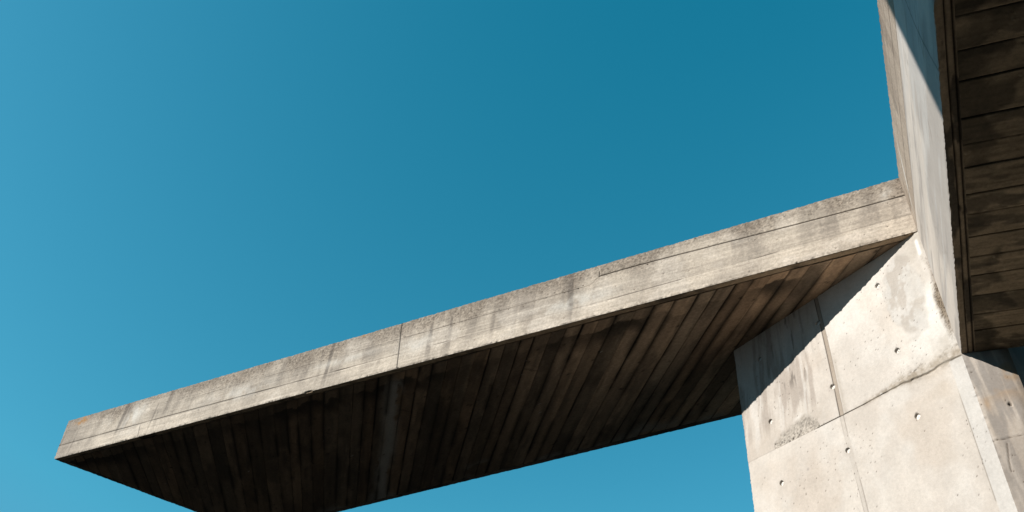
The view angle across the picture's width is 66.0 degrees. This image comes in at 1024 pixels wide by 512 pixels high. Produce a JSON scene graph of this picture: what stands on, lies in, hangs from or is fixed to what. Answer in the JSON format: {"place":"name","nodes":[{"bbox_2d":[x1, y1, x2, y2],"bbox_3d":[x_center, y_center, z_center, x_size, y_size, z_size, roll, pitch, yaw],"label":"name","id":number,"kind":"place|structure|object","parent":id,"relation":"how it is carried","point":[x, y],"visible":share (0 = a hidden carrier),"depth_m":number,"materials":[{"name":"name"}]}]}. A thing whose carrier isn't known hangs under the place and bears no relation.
{"place":"outdoors","nodes":[
{"label":"outdoors","id":0,"kind":"place"},
{"bbox_2d":[0,0,898,511],"label":"sky","id":1,"kind":"structure","parent":0,"point":[192,192],"materials":[{"name":"blue"}]},
{"bbox_2d":[734,231,1023,511],"bbox_3d":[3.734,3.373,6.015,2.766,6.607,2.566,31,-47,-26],"label":"concrete pylon","id":2,"kind":"object","parent":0,"point":[870,387],"visible":1,"depth_m":6.65,"materials":[{"name":"beige concrete"}]},
{"bbox_2d":[55,178,916,511],"bbox_3d":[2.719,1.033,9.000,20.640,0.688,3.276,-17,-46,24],"label":"concrete canopy","id":3,"kind":"object","parent":2,"relation":"on","point":[633,348],"visible":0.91,"depth_m":9.59,"materials":[{"name":"grey concrete"}]},
{"bbox_2d":[877,0,1023,353],"bbox_3d":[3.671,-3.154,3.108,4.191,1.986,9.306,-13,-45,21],"label":"overhead girder","id":4,"kind":"object","parent":2,"relation":"on","point":[954,69],"visible":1,"depth_m":5.04,"materials":[{"name":"concrete"}]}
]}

